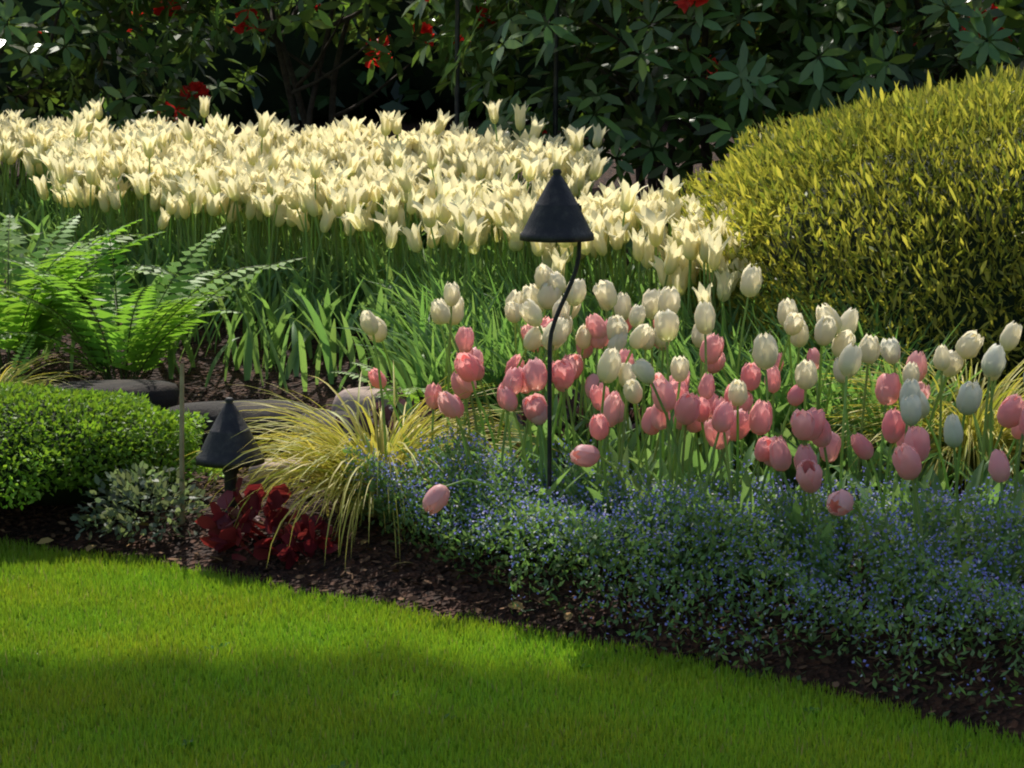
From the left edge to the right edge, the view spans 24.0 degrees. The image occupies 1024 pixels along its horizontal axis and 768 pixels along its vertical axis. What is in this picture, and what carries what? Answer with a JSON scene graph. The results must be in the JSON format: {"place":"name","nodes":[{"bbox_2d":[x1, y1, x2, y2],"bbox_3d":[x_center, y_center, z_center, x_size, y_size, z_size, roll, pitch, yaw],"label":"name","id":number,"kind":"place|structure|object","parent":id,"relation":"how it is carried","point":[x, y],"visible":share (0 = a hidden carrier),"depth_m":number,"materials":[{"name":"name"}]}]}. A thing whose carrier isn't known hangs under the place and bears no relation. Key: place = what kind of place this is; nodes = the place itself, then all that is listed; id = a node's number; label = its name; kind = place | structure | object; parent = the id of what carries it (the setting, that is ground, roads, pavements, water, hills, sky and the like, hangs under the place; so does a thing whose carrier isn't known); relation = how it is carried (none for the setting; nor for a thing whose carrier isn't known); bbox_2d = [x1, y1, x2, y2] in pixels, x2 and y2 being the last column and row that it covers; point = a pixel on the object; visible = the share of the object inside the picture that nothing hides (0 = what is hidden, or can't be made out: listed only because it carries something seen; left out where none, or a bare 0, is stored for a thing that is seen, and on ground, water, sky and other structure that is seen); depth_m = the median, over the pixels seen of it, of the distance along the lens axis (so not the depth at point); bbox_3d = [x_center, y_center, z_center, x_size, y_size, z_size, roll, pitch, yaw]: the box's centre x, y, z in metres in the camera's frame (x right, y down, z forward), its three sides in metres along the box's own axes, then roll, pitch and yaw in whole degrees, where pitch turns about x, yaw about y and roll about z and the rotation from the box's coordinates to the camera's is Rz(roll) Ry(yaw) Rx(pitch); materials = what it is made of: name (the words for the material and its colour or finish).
{"place":"outdoors","nodes":[
{"label":"outdoors","id":0,"kind":"place"},
{"bbox_2d":[0,0,430,126],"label":"shrub","id":1,"kind":"object","parent":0,"point":[272,90],"depth_m":21.78,"materials":[{"name":"green plant"}]},
{"bbox_2d":[0,532,1023,767],"bbox_3d":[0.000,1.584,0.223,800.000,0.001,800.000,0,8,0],"label":"lawn ground","id":2,"kind":"structure","parent":0,"point":[418,765],"depth_m":5.86,"materials":[{"name":"green plant"}]},
{"bbox_2d":[0,116,1023,744],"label":"soil","id":3,"kind":"structure","parent":2,"relation":"on","point":[324,396],"depth_m":7.02,"materials":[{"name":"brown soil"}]},
{"bbox_2d":[0,351,101,389],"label":"sedge grass","id":4,"kind":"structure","parent":3,"relation":"on","point":[4,377],"depth_m":9.18,"materials":[{"name":"plant"}]},
{"bbox_2d":[0,380,223,509],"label":"lime shrub","id":5,"kind":"object","parent":3,"relation":"on","point":[138,411],"depth_m":7.89,"materials":[{"name":"green plant"}]},
{"bbox_2d":[53,379,179,424],"bbox_3d":[-1.562,0.121,9.053,0.630,0.270,0.427,0,8,0],"label":"boulder","id":6,"kind":"object","parent":3,"relation":"on","point":[163,394],"visible":0.29,"depth_m":8.97,"materials":[{"name":"grey stone"}]},
{"bbox_2d":[0,0,286,183],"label":"rhododendron","id":7,"kind":"object","parent":3,"relation":"on","point":[18,42],"depth_m":15.25,"materials":[{"name":"green plant"}]},
{"bbox_2d":[179,363,184,524],"bbox_3d":[-1.056,0.217,7.705,0.026,0.570,0.018,0,8,0],"label":"garden stake","id":8,"kind":"object","parent":3,"relation":"on","point":[181,457],"visible":0.8,"depth_m":7.70,"materials":[{"name":"brown wood"}]},
{"bbox_2d":[196,397,264,524],"bbox_3d":[-0.880,0.287,7.533,0.216,0.495,0.216,0,8,0],"label":"garden light","id":9,"kind":"object","parent":3,"relation":"on","point":[223,444],"visible":0.9,"depth_m":7.46,"materials":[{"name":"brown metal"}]},
{"bbox_2d":[167,399,314,458],"bbox_3d":[-0.977,0.191,8.603,0.628,0.262,0.368,2,8,14],"label":"boulder","id":10,"kind":"object","parent":3,"relation":"on","point":[213,409],"visible":0.24,"depth_m":8.46,"materials":[{"name":"grey stone"}]},
{"bbox_2d":[0,215,496,423],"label":"fern clumps","id":11,"kind":"object","parent":3,"relation":"on","point":[56,288],"visible":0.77,"depth_m":9.63,"materials":[{"name":"green plant"}]},
{"bbox_2d":[248,458,312,488],"bbox_3d":[-0.789,0.320,8.135,0.211,0.131,0.231,5,10,33],"label":"boulder","id":12,"kind":"object","parent":3,"relation":"on","point":[260,481],"visible":0.3,"depth_m":8.06,"materials":[{"name":"grey stone"}]},
{"bbox_2d":[98,0,525,168],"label":"rhododendron","id":13,"kind":"object","parent":3,"relation":"on","point":[408,32],"depth_m":14.65,"materials":[{"name":"green plant"}]},
{"bbox_2d":[28,378,644,569],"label":"foliage plants","id":14,"kind":"object","parent":3,"relation":"on","point":[224,534],"visible":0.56,"depth_m":7.57,"materials":[{"name":"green plant"}]},
{"bbox_2d":[293,411,392,460],"bbox_3d":[-0.544,0.235,8.379,0.461,0.246,0.474,0,8,0],"label":"boulder","id":15,"kind":"object","parent":3,"relation":"on","point":[344,429],"visible":0.12,"depth_m":8.30,"materials":[{"name":"grey stone"}]},
{"bbox_2d":[184,361,559,565],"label":"sedge grass","id":16,"kind":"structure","parent":3,"relation":"on","point":[327,466],"depth_m":7.55,"materials":[{"name":"plant"}]},
{"bbox_2d":[331,386,418,420],"bbox_3d":[-0.457,0.122,8.780,0.392,0.211,0.303,7,10,40],"label":"boulder","id":17,"kind":"object","parent":3,"relation":"on","point":[345,396],"visible":0.24,"depth_m":8.71,"materials":[{"name":"grey stone"}]},
{"bbox_2d":[454,0,459,127],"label":"tall post","id":18,"kind":"object","parent":3,"relation":"on","point":[457,48],"visible":0.38,"depth_m":11.98,"materials":[{"name":"brown metal"}]},
{"bbox_2d":[0,96,1014,492],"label":"tulips","id":19,"kind":"object","parent":3,"relation":"on","point":[330,280],"depth_m":10.04,"materials":[{"name":"beige plant"}]},
{"bbox_2d":[553,0,558,137],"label":"tall post","id":20,"kind":"object","parent":3,"relation":"on","point":[555,88],"visible":0.5,"depth_m":11.90,"materials":[{"name":"brown metal"}]},
{"bbox_2d":[520,169,593,549],"bbox_3d":[0.130,-0.034,7.034,0.216,1.185,0.216,0,8,0],"label":"garden light","id":21,"kind":"object","parent":3,"relation":"on","point":[556,215],"visible":0.91,"depth_m":6.92,"materials":[{"name":"black metal"}]},
{"bbox_2d":[461,0,779,191],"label":"rhododendron","id":22,"kind":"object","parent":3,"relation":"on","point":[651,182],"depth_m":14.08,"materials":[{"name":"green plant"}]},
{"bbox_2d":[341,425,1023,725],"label":"forget-me-not plants","id":23,"kind":"object","parent":3,"relation":"on","point":[745,551],"visible":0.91,"depth_m":6.46,"materials":[{"name":"green plant"}]},
{"bbox_2d":[360,263,1023,626],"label":"tulip","id":24,"kind":"object","parent":3,"relation":"on","point":[546,290],"depth_m":7.09,"materials":[{"name":"plant"}]},
{"bbox_2d":[401,0,1013,201],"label":"rhododendron shrub","id":25,"kind":"object","parent":3,"relation":"on","point":[573,26],"depth_m":11.80,"materials":[{"name":"green plant"}]},
{"bbox_2d":[626,0,1023,179],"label":"rhododendron","id":26,"kind":"object","parent":3,"relation":"on","point":[969,42],"depth_m":11.56,"materials":[{"name":"green plant"}]},
{"bbox_2d":[660,64,1023,401],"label":"golden conifer","id":27,"kind":"object","parent":3,"relation":"on","point":[891,118],"depth_m":8.38,"materials":[{"name":"yellow plant"}]},
{"bbox_2d":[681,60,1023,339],"bbox_3d":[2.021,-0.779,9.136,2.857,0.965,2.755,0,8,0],"label":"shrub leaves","id":28,"kind":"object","parent":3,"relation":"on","point":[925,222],"visible":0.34,"depth_m":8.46,"materials":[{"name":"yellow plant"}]},
{"bbox_2d":[784,334,1023,490],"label":"sedge grass","id":29,"kind":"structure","parent":3,"relation":"on","point":[972,459],"depth_m":7.32,"materials":[{"name":"plant"}]},
{"bbox_2d":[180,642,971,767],"bbox_3d":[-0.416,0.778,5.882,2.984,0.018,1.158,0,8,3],"label":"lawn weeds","id":30,"kind":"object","parent":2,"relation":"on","point":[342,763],"visible":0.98,"depth_m":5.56,"materials":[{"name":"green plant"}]},
{"bbox_2d":[324,0,788,123],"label":"shrub","id":31,"kind":"object","parent":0,"point":[426,82],"depth_m":21.83,"materials":[{"name":"green plant"}]},
{"bbox_2d":[712,0,1019,113],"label":"shrub","id":32,"kind":"object","parent":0,"point":[911,16],"depth_m":20.40,"materials":[{"name":"green plant"}]}
]}

